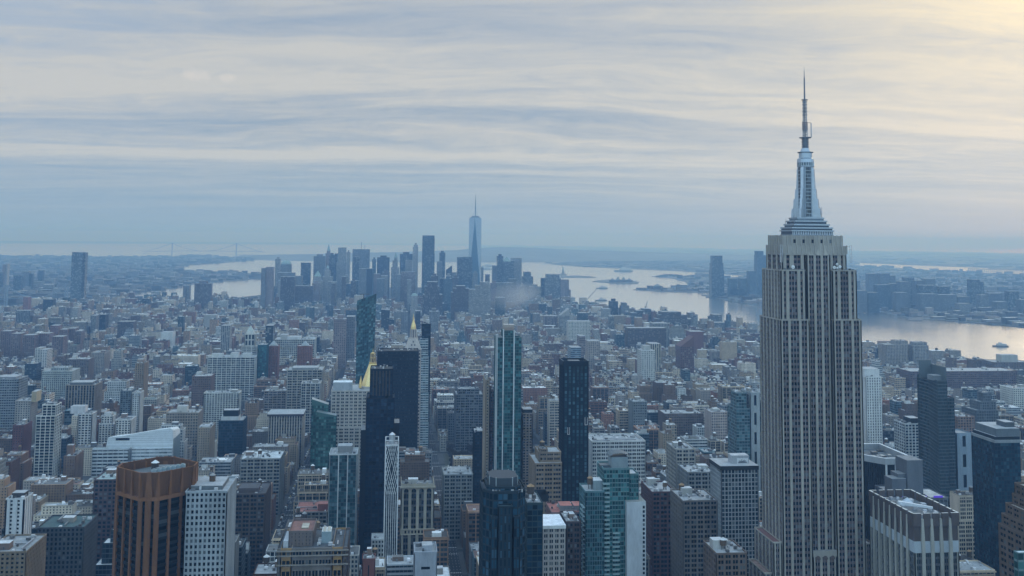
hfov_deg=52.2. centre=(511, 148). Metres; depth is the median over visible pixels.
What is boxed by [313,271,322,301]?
office tower
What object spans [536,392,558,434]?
loft building
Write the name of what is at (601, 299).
boat
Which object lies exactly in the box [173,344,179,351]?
office block
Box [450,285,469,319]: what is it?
office tower
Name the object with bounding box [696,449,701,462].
apartment block
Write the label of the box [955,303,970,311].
waterfront tower
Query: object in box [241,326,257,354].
white lantern tower
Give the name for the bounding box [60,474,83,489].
apartment block
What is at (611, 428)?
loft building
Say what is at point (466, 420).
window
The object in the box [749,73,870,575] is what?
art deco skyscraper
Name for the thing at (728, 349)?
apartment block
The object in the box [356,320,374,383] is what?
window
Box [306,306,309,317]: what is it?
office block
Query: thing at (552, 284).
office tower
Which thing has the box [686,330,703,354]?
office tower
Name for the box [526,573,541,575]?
window
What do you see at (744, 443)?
window
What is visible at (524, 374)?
loft building
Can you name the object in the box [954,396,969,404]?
apartment block
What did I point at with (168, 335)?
apartment tower
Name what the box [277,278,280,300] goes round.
office tower
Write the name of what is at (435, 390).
loft building
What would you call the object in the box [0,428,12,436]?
apartment block
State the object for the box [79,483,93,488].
apartment block
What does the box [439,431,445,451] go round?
loft building
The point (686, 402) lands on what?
apartment block
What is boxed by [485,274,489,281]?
office tower
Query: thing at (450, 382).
loft building
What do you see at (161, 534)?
window
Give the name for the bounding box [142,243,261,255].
suspension bridge
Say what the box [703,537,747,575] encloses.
loft building
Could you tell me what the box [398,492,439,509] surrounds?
loft building
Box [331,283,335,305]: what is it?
office tower
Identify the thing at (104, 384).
apartment block
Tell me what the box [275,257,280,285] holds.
office tower
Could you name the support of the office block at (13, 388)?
on the ground at (453, 561)
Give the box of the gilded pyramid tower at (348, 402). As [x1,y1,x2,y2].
[330,352,376,486]
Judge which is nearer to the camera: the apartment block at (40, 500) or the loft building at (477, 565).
the loft building at (477, 565)
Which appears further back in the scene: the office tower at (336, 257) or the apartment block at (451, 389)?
the office tower at (336, 257)
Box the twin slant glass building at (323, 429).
[310,397,336,468]
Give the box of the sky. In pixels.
[0,0,1023,248]
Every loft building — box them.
[28,378,40,388]
[131,345,149,358]
[148,381,163,388]
[157,387,169,402]
[166,404,202,456]
[235,479,270,575]
[239,449,284,515]
[253,372,276,397]
[253,554,276,575]
[263,385,286,410]
[271,521,319,543]
[279,355,293,363]
[285,356,296,363]
[285,506,318,528]
[286,362,324,408]
[286,512,306,528]
[293,473,327,517]
[295,500,327,522]
[297,464,328,495]
[300,379,321,437]
[312,352,322,364]
[320,518,327,527]
[344,370,355,375]
[356,490,359,544]
[373,547,385,575]
[397,509,441,554]
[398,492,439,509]
[399,477,435,554]
[423,529,448,565]
[430,365,441,377]
[430,365,446,377]
[430,378,444,393]
[432,382,448,414]
[436,405,453,435]
[438,376,458,389]
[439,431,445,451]
[441,465,472,540]
[450,370,456,378]
[454,382,482,450]
[462,356,475,367]
[463,531,465,559]
[465,504,478,572]
[468,359,483,372]
[469,369,490,377]
[476,555,478,575]
[521,371,530,384]
[521,376,535,385]
[529,440,561,513]
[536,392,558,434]
[539,350,553,365]
[540,360,553,376]
[541,375,553,383]
[543,514,565,575]
[546,501,578,516]
[547,394,558,445]
[551,437,556,445]
[554,429,558,447]
[560,511,580,575]
[589,372,592,388]
[589,396,607,419]
[589,408,593,421]
[589,422,592,430]
[589,423,606,432]
[590,379,608,402]
[591,413,603,426]
[600,354,605,362]
[601,372,608,380]
[607,355,621,369]
[607,420,619,432]
[608,348,620,356]
[608,382,619,395]
[614,364,629,372]
[616,346,632,359]
[616,401,627,432]
[628,396,646,432]
[633,420,658,453]
[641,477,672,575]
[646,450,657,469]
[646,553,649,575]
[651,465,665,477]
[653,458,662,468]
[655,367,672,380]
[658,407,703,435]
[662,418,676,440]
[666,440,695,488]
[670,483,717,575]
[673,379,689,386]
[677,463,709,492]
[686,388,690,394]
[692,399,709,412]
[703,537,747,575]
[704,408,727,438]
[706,432,722,453]
[718,378,744,402]
[719,435,727,450]
[723,396,729,402]
[728,374,745,383]
[734,355,756,368]
[759,491,761,520]
[862,355,875,366]
[883,368,895,380]
[950,486,974,558]
[959,550,974,559]
[959,553,995,575]
[996,404,1006,412]
[997,406,1013,421]
[1015,423,1023,439]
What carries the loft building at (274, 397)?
on the ground at (453, 561)
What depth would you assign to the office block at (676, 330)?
3147.41 m
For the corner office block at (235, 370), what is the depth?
2004.19 m
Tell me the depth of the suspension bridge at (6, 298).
4483.14 m
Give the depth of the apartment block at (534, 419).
1722.89 m
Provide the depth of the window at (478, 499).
1209.38 m
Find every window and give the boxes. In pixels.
[0,377,27,428]
[0,481,5,534]
[27,386,35,393]
[27,395,45,407]
[32,485,63,501]
[34,403,61,476]
[35,507,70,520]
[42,367,77,401]
[45,547,79,575]
[60,436,71,467]
[64,411,73,424]
[66,360,93,376]
[66,386,101,415]
[77,449,90,474]
[92,438,135,478]
[94,481,115,560]
[96,531,113,575]
[105,381,129,402]
[116,522,181,575]
[143,407,151,430]
[157,552,165,557]
[157,559,165,564]
[158,525,166,530]
[158,532,166,537]
[162,426,183,457]
[167,416,195,455]
[185,534,223,575]
[192,388,202,404]
[199,463,233,475]
[203,394,224,437]
[208,358,253,399]
[218,417,246,456]
[235,529,262,575]
[238,541,245,575]
[241,474,277,514]
[245,553,250,575]
[254,382,275,397]
[257,345,268,377]
[266,552,276,560]
[269,428,300,466]
[275,340,296,357]
[278,570,336,575]
[287,378,300,408]
[290,439,295,467]
[294,486,327,516]
[298,476,328,490]
[301,408,310,437]
[310,406,329,468]
[329,488,355,545]
[332,392,365,486]
[351,556,356,575]
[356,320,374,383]
[356,497,358,544]
[364,421,392,550]
[372,541,382,555]
[377,361,417,447]
[384,505,396,574]
[387,565,412,575]
[397,519,439,554]
[398,456,427,485]
[418,383,419,445]
[420,355,429,447]
[429,540,446,565]
[435,396,452,409]
[436,403,453,430]
[438,409,453,427]
[444,510,459,538]
[449,414,453,439]
[456,390,481,449]
[468,513,478,570]
[474,486,479,503]
[479,486,524,575]
[493,336,520,478]
[498,494,502,499]
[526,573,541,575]
[539,399,546,433]
[543,412,546,443]
[543,450,559,511]
[544,573,563,575]
[550,402,558,445]
[564,409,586,500]
[580,463,644,575]
[590,403,606,419]
[595,442,644,480]
[634,432,648,454]
[635,428,657,453]
[645,487,669,575]
[647,413,657,423]
[671,496,715,575]
[677,414,702,435]
[680,437,706,446]
[711,442,719,450]
[714,468,757,575]
[717,404,727,417]
[718,388,740,400]
[728,392,749,458]
[754,239,869,575]
[754,432,756,443]
[863,397,880,442]
[864,471,870,540]
[872,534,956,575]
[879,341,907,366]
[883,431,893,442]
[894,421,900,450]
[900,370,1016,388]
[908,342,927,364]
[917,378,955,507]
[959,497,974,558]
[960,573,993,574]
[962,436,965,446]
[963,454,965,466]
[963,475,966,487]
[965,393,997,421]
[972,436,1020,575]
[982,360,1023,368]
[1004,408,1023,415]
[1018,554,1022,559]
[1018,562,1023,568]
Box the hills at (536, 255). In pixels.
[227,247,753,261]
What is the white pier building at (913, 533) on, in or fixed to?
on the ground at (453, 561)
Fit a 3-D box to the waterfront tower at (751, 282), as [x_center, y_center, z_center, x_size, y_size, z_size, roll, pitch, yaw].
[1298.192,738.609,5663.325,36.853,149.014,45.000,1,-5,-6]
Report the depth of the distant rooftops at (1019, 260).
24861.17 m
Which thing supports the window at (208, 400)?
in the apartment block at (216, 403)
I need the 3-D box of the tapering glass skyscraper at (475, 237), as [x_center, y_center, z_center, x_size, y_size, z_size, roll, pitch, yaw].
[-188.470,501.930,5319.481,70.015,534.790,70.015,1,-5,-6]
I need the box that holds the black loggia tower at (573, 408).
[559,358,588,500]
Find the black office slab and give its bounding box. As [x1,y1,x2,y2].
[377,348,418,448]
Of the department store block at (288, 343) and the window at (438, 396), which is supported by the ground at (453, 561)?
the department store block at (288, 343)
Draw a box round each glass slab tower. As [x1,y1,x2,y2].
[70,252,82,301]
[81,252,87,297]
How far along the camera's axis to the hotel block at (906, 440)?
1156.27 m
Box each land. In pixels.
[0,255,258,304]
[481,245,1023,269]
[547,261,752,274]
[633,268,1023,327]
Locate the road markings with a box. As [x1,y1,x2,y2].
[429,417,461,575]
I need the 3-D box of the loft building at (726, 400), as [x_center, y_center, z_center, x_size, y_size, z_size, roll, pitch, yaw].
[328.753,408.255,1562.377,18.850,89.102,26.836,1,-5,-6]
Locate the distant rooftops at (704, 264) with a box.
[545,259,858,274]
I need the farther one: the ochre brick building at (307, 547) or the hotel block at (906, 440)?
the hotel block at (906, 440)
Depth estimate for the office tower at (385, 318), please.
3243.57 m
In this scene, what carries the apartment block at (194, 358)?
on the ground at (453, 561)
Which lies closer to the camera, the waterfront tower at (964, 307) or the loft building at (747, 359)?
the loft building at (747, 359)
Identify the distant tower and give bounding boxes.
[0,272,3,286]
[2,264,5,284]
[5,263,9,286]
[13,275,23,290]
[21,271,30,287]
[29,273,33,288]
[38,270,44,280]
[130,272,138,277]
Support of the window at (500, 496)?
in the faceted glass tower at (502, 524)
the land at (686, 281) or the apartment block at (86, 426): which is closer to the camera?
the apartment block at (86, 426)
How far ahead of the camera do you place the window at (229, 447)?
1417.01 m
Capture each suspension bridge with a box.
[0,283,91,305]
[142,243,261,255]
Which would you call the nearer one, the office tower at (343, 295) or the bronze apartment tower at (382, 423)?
the bronze apartment tower at (382, 423)
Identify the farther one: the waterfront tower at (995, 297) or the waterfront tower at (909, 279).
the waterfront tower at (909, 279)
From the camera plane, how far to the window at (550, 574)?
745.80 m
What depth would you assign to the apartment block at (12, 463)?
1218.02 m
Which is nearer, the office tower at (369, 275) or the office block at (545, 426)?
the office block at (545, 426)
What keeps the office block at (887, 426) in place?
on the ground at (453, 561)
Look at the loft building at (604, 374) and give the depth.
2104.92 m
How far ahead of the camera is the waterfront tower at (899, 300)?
4636.05 m
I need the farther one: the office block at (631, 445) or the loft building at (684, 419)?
the loft building at (684, 419)
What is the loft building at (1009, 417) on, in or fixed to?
on the ground at (453, 561)
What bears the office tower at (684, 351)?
on the ground at (453, 561)
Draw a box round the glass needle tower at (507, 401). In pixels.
[493,318,521,478]
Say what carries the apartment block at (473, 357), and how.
on the ground at (453, 561)
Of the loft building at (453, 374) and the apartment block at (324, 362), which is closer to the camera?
the loft building at (453, 374)
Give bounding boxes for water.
[0,240,1023,359]
[894,335,991,346]
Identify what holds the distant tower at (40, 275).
on the land at (37, 265)
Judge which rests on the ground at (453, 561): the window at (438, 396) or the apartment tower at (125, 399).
the apartment tower at (125, 399)
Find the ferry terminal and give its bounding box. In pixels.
[651,284,662,288]
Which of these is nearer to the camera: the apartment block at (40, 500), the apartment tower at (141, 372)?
the apartment block at (40, 500)
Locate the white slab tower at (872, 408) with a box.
[862,367,882,443]
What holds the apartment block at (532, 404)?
on the ground at (453, 561)
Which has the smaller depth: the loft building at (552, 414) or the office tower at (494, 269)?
the loft building at (552, 414)
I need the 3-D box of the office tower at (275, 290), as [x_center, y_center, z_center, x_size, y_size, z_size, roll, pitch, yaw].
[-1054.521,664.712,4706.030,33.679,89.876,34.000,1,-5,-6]
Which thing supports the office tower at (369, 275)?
on the ground at (453, 561)
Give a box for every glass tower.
[356,294,375,383]
[420,320,430,447]
[479,469,524,575]
[728,389,750,459]
[971,419,1020,575]
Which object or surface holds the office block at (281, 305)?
on the ground at (453, 561)
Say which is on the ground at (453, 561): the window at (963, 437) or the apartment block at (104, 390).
the apartment block at (104, 390)
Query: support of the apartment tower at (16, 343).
on the ground at (453, 561)
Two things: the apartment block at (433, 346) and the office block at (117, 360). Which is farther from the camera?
the apartment block at (433, 346)
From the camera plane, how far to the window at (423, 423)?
1556.29 m
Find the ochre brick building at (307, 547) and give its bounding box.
[276,518,349,575]
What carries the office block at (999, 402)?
on the ground at (453, 561)
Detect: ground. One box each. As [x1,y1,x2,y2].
[61,287,540,575]
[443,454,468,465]
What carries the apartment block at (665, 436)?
on the ground at (453, 561)
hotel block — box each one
[525,483,548,575]
[709,458,758,575]
[894,416,918,457]
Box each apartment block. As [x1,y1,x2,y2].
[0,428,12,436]
[0,433,11,455]
[0,448,3,455]
[0,452,19,489]
[0,474,15,534]
[0,534,46,575]
[4,490,32,535]
[7,445,31,489]
[23,474,56,491]
[30,476,73,501]
[31,447,33,456]
[31,458,33,475]
[32,499,34,514]
[33,494,47,513]
[33,500,82,520]
[36,514,97,575]
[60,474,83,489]
[62,427,73,443]
[63,444,83,479]
[65,355,94,379]
[67,488,92,501]
[68,414,77,445]
[70,405,96,447]
[75,442,106,475]
[75,499,92,513]
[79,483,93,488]
[89,345,110,368]
[96,416,100,443]
[98,411,115,443]
[101,398,119,413]
[101,408,109,414]
[102,382,106,389]
[102,386,106,400]
[115,413,136,435]
[143,404,155,431]
[147,414,165,430]
[151,392,168,403]
[153,406,162,410]
[156,407,168,415]
[158,404,176,409]
[178,352,200,366]
[196,422,215,466]
[198,464,214,475]
[198,465,213,476]
[199,365,206,372]
[203,389,241,438]
[214,439,216,456]
[234,455,240,474]
[242,398,259,432]
[246,433,251,447]
[251,397,263,410]
[252,427,267,446]
[252,439,288,461]
[254,409,268,428]
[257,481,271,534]
[264,481,275,529]
[277,433,298,471]
[279,361,288,371]
[283,472,285,500]
[284,452,290,493]
[318,357,331,388]
[319,353,337,367]
[327,443,357,545]
[343,375,355,381]
[346,359,355,366]
[398,446,432,485]
[398,486,400,498]
[430,337,435,352]
[431,380,454,410]
[437,362,446,370]
[437,565,449,575]
[445,364,459,378]
[453,455,471,468]
[460,501,472,547]
[467,354,479,362]
[471,372,490,385]
[474,375,493,392]
[521,384,546,404]
[524,396,537,408]
[533,381,542,385]
[533,410,535,429]
[601,408,613,429]
[629,371,642,385]
[637,382,652,402]
[646,470,650,476]
[647,401,658,409]
[653,379,676,402]
[653,448,665,464]
[658,429,672,450]
[661,380,676,402]
[669,401,690,408]
[674,399,700,403]
[681,395,693,400]
[684,380,699,387]
[691,382,708,400]
[696,386,716,403]
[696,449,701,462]
[700,453,727,466]
[708,395,721,407]
[710,389,717,398]
[720,340,736,360]
[737,359,755,376]
[878,339,907,366]
[882,398,889,411]
[882,402,888,412]
[882,412,898,425]
[898,395,917,418]
[905,396,917,403]
[908,341,928,364]
[953,383,978,397]
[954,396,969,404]
[955,410,974,431]
[1020,443,1023,470]
[1021,471,1023,481]
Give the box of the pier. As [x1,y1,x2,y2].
[908,318,922,320]
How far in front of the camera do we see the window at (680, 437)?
1380.48 m
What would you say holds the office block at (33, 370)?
on the ground at (453, 561)
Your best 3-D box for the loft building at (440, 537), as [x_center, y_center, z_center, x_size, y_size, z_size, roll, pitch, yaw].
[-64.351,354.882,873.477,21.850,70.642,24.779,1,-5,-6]
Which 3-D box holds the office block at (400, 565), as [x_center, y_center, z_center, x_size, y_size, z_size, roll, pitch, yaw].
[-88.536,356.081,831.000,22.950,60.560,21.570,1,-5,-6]
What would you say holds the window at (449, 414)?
in the office block at (450, 421)
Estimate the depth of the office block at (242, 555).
894.11 m
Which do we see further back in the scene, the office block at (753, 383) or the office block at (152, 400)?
the office block at (753, 383)
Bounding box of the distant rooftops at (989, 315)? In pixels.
[636,265,1023,326]
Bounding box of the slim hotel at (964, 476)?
[955,429,972,490]
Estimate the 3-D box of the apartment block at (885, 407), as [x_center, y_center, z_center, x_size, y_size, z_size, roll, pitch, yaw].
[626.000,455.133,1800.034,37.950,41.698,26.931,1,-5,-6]
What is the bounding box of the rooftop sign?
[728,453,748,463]
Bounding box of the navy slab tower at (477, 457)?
[472,427,482,503]
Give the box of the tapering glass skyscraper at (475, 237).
[469,196,480,284]
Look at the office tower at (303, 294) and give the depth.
4393.61 m
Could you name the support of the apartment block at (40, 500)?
on the ground at (453, 561)
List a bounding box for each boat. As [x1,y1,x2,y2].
[595,297,606,300]
[614,267,632,271]
[992,342,1008,346]
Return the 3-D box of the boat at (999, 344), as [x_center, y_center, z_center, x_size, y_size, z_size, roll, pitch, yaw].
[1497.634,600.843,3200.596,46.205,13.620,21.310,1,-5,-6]
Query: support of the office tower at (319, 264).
on the ground at (453, 561)
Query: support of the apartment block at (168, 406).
on the ground at (453, 561)
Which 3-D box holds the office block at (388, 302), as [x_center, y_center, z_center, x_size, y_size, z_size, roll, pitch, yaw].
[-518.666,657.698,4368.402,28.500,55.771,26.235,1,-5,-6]
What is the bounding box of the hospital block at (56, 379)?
[41,365,79,401]
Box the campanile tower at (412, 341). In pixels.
[405,314,420,446]
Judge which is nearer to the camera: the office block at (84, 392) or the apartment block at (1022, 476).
the apartment block at (1022, 476)
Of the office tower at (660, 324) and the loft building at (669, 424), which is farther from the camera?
the office tower at (660, 324)
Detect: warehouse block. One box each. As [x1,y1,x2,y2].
[191,371,214,405]
[896,367,1017,388]
[982,354,1023,368]
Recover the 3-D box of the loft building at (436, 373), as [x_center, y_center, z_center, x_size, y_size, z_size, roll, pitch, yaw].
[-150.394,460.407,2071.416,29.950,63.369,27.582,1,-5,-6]
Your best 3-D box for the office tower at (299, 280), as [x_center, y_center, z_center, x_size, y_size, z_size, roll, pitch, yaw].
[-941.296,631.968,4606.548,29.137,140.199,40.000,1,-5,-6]
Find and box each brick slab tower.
[194,281,212,308]
[482,374,489,478]
[489,384,493,470]
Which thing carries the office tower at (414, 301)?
on the ground at (453, 561)
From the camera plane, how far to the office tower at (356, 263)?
4967.99 m
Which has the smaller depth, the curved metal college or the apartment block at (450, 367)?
the curved metal college
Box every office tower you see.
[112,456,197,575]
[182,473,236,575]
[260,268,265,308]
[265,267,274,308]
[265,324,274,344]
[274,286,276,298]
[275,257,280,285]
[277,272,295,292]
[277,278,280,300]
[280,260,291,271]
[280,276,295,311]
[295,276,302,285]
[295,285,313,302]
[301,263,310,285]
[312,281,319,300]
[313,254,325,279]
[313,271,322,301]
[322,265,332,301]
[326,245,330,267]
[327,281,336,305]
[329,253,334,280]
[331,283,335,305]
[333,314,346,368]
[334,253,337,280]
[336,247,346,299]
[341,276,345,304]
[345,274,349,283]
[346,250,349,283]
[346,284,350,296]
[346,315,355,362]
[350,280,358,294]
[351,279,355,297]
[352,242,369,278]
[353,257,359,294]
[359,268,366,297]
[366,268,372,296]
[372,257,375,294]
[373,274,379,294]
[376,278,383,300]
[377,255,389,277]
[381,275,387,294]
[381,309,389,330]
[382,270,389,299]
[391,253,398,297]
[395,274,400,301]
[400,252,412,273]
[400,272,414,310]
[401,308,407,332]
[405,260,411,271]
[407,279,410,312]
[411,293,417,322]
[412,243,417,293]
[415,310,419,329]
[421,235,434,295]
[422,281,442,315]
[429,308,437,332]
[431,273,437,281]
[437,261,441,286]
[439,251,444,277]
[439,278,443,301]
[443,276,451,311]
[446,266,451,278]
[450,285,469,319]
[452,275,457,291]
[457,257,462,284]
[463,257,471,288]
[468,282,490,320]
[472,271,477,288]
[481,266,483,281]
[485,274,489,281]
[490,281,496,300]
[492,265,496,280]
[495,297,504,314]
[496,254,502,282]
[496,283,513,304]
[503,257,513,282]
[508,279,515,306]
[510,258,521,293]
[520,283,524,306]
[522,271,532,295]
[528,284,540,299]
[541,278,543,297]
[543,315,557,327]
[544,274,560,298]
[558,308,568,334]
[560,279,568,297]
[566,320,589,342]
[568,346,580,357]
[577,312,587,319]
[577,335,584,357]
[585,339,599,371]
[601,308,610,316]
[608,298,617,314]
[619,302,631,314]
[625,308,650,323]
[625,327,665,348]
[637,345,654,381]
[646,342,660,370]
[649,322,668,347]
[653,311,690,325]
[675,335,693,372]
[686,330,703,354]
[710,314,721,321]
[714,322,724,330]
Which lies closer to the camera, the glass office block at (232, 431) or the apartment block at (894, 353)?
the glass office block at (232, 431)
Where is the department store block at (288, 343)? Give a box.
[275,334,316,358]
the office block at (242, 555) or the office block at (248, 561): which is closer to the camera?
the office block at (242, 555)
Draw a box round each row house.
[438,429,447,440]
[540,427,542,439]
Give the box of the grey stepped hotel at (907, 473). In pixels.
[875,455,948,506]
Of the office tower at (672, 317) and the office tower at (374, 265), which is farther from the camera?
the office tower at (374, 265)
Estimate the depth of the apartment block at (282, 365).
2227.79 m
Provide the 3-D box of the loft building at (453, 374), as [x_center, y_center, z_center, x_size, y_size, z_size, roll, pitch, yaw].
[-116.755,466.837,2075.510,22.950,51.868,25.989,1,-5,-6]
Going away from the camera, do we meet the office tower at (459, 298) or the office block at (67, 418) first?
the office block at (67, 418)
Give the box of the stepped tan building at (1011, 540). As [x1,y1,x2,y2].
[998,482,1023,575]
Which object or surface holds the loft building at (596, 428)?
on the ground at (453, 561)
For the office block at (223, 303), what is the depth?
4168.84 m
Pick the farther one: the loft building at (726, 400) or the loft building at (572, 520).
the loft building at (726, 400)
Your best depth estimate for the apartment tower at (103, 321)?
3101.23 m
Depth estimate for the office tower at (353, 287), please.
4542.30 m
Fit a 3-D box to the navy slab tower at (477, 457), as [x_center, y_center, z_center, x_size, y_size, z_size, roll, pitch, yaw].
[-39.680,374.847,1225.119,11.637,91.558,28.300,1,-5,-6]
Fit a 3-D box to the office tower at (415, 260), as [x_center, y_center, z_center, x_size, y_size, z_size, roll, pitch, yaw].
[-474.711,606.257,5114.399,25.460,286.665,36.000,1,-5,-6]
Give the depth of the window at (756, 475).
854.86 m
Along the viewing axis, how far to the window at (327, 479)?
1130.57 m
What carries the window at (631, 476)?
in the teal glass condominium
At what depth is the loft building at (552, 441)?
1536.65 m
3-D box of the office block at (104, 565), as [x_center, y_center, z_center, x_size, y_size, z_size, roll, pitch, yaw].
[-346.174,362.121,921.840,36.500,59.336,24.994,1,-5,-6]
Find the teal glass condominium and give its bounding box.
[579,449,645,575]
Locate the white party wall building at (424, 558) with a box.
[413,541,436,575]
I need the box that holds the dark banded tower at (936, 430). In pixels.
[917,360,956,507]
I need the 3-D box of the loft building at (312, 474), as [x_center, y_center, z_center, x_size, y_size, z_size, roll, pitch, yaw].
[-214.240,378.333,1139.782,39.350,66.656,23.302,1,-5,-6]
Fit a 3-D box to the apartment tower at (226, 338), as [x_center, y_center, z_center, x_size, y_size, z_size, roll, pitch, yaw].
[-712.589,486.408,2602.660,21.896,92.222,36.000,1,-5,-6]
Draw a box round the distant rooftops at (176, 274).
[0,254,260,303]
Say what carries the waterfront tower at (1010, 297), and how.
on the land at (686, 281)
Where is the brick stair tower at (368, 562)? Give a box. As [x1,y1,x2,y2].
[362,547,375,575]
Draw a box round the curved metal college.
[91,427,180,478]
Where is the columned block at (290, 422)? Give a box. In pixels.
[267,409,305,467]
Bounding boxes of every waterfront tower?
[709,255,723,297]
[727,289,743,296]
[728,278,736,294]
[738,278,746,295]
[747,271,755,294]
[754,251,765,294]
[857,290,867,312]
[865,273,877,291]
[867,292,879,312]
[873,285,890,309]
[877,273,889,284]
[886,283,895,308]
[890,275,895,282]
[892,292,907,311]
[896,281,910,308]
[902,277,913,303]
[912,280,923,303]
[916,285,936,293]
[916,293,937,310]
[921,279,935,284]
[937,286,949,293]
[938,294,956,310]
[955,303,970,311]
[957,296,969,302]
[967,279,979,305]
[975,294,988,310]
[980,281,983,294]
[984,293,1002,305]
[992,301,1007,309]
[1004,291,1018,310]
[1016,299,1023,312]
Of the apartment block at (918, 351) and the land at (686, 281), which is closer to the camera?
the apartment block at (918, 351)
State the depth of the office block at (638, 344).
2577.23 m
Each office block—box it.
[0,374,27,428]
[0,457,8,475]
[1,519,45,538]
[24,361,41,380]
[27,383,39,393]
[27,394,46,408]
[35,324,41,331]
[48,317,62,325]
[60,433,72,468]
[64,380,102,415]
[64,408,73,424]
[96,527,113,575]
[103,465,117,471]
[104,334,115,339]
[104,379,129,402]
[108,338,116,348]
[111,349,124,369]
[123,327,135,337]
[128,334,141,347]
[132,354,141,367]
[141,298,150,303]
[144,394,159,405]
[149,365,152,377]
[153,355,162,368]
[159,421,187,458]
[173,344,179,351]
[178,316,184,332]
[184,364,198,385]
[199,457,234,475]
[207,352,256,399]
[215,325,220,337]
[217,408,246,456]
[219,309,226,315]
[220,300,228,311]
[226,349,233,354]
[234,535,238,575]
[238,538,245,575]
[245,541,250,575]
[256,341,268,383]
[263,544,278,562]
[268,307,275,316]
[277,301,284,313]
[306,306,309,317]
[314,336,321,352]
[326,395,330,411]
[327,304,333,316]
[328,319,333,329]
[346,309,356,324]
[350,545,359,575]
[371,533,382,556]
[376,310,379,319]
[385,299,391,306]
[387,554,412,575]
[394,310,400,324]
[398,446,414,475]
[415,447,431,475]
[433,393,453,422]
[435,400,453,430]
[442,302,446,315]
[447,410,453,440]
[457,330,465,342]
[469,542,478,575]
[472,549,478,575]
[523,300,533,309]
[530,313,532,322]
[532,330,537,340]
[539,303,545,312]
[543,411,546,444]
[562,304,570,310]
[570,296,574,305]
[570,308,577,315]
[588,433,645,480]
[608,315,613,328]
[612,410,615,424]
[614,334,624,347]
[634,429,648,454]
[636,342,642,353]
[647,410,657,423]
[647,420,659,430]
[660,470,665,480]
[663,400,675,408]
[669,324,684,338]
[676,386,685,398]
[680,368,689,380]
[680,435,706,448]
[692,423,703,436]
[698,448,714,453]
[708,335,719,348]
[717,402,729,417]
[724,313,730,326]
[748,322,756,329]
[748,379,759,389]
[864,443,906,540]
[870,360,884,380]
[883,424,893,427]
[883,428,893,442]
[885,442,893,448]
[889,398,903,414]
[955,405,961,412]
[962,387,977,398]
[977,386,995,398]
[992,399,1004,404]
[996,404,1023,415]
[1000,384,1023,408]
[1014,369,1023,374]
[1017,375,1023,383]
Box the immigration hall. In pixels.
[609,277,632,281]
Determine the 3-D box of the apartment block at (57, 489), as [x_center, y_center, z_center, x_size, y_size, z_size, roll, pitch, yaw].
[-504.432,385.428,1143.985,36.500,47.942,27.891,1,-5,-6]
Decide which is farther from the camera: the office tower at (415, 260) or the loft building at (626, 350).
the office tower at (415, 260)
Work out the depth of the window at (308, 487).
1092.31 m
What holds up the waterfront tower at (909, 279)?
on the land at (686, 281)
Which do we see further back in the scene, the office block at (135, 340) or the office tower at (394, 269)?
the office tower at (394, 269)
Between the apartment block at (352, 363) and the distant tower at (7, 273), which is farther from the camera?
the distant tower at (7, 273)
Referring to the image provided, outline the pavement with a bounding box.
[60,309,546,574]
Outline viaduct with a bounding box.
[968,268,1023,272]
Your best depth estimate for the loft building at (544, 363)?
2254.61 m
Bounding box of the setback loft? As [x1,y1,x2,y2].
[962,391,998,421]
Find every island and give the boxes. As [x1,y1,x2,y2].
[561,275,595,277]
[592,279,638,283]
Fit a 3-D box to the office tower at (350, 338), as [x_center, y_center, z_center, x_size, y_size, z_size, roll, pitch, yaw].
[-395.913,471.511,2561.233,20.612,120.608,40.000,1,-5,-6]
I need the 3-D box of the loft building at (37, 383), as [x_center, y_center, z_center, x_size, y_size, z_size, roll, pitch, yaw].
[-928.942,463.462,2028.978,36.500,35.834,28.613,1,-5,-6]
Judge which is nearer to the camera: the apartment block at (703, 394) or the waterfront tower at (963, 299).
the apartment block at (703, 394)
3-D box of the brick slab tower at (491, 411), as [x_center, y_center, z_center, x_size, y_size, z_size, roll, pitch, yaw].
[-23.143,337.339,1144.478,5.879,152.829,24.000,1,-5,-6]
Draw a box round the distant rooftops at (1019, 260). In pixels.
[481,245,1023,269]
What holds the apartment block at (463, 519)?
on the ground at (453, 561)
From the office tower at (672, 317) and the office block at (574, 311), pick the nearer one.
the office tower at (672, 317)
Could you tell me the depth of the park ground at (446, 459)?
1486.02 m
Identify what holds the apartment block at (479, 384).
on the ground at (453, 561)
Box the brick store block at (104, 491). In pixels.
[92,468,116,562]
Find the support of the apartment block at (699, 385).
on the ground at (453, 561)
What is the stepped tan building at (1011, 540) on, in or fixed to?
on the ground at (453, 561)
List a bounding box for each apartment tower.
[0,330,15,357]
[10,332,25,360]
[12,419,31,457]
[14,389,41,444]
[15,310,33,322]
[22,334,39,357]
[23,296,30,309]
[33,401,61,477]
[35,346,45,361]
[37,332,53,346]
[40,348,52,367]
[43,299,55,310]
[50,325,61,335]
[52,335,67,355]
[59,328,68,339]
[68,327,78,343]
[70,307,80,319]
[75,330,84,350]
[90,315,98,332]
[91,350,109,376]
[99,314,108,329]
[117,321,136,337]
[120,387,135,415]
[131,388,143,432]
[134,359,148,397]
[161,331,175,346]
[183,286,185,302]
[186,285,190,299]
[204,314,217,326]
[220,324,231,352]
[268,341,279,379]
[297,341,312,365]
[358,364,398,564]
[521,407,532,489]
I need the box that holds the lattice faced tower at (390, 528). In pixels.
[383,432,398,575]
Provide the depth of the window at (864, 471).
849.86 m
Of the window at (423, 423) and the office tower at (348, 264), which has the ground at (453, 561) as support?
the office tower at (348, 264)
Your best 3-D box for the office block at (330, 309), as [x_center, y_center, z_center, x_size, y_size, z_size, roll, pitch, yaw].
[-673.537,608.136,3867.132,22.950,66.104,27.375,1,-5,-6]
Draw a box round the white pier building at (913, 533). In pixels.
[869,489,959,575]
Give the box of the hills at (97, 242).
[0,241,468,245]

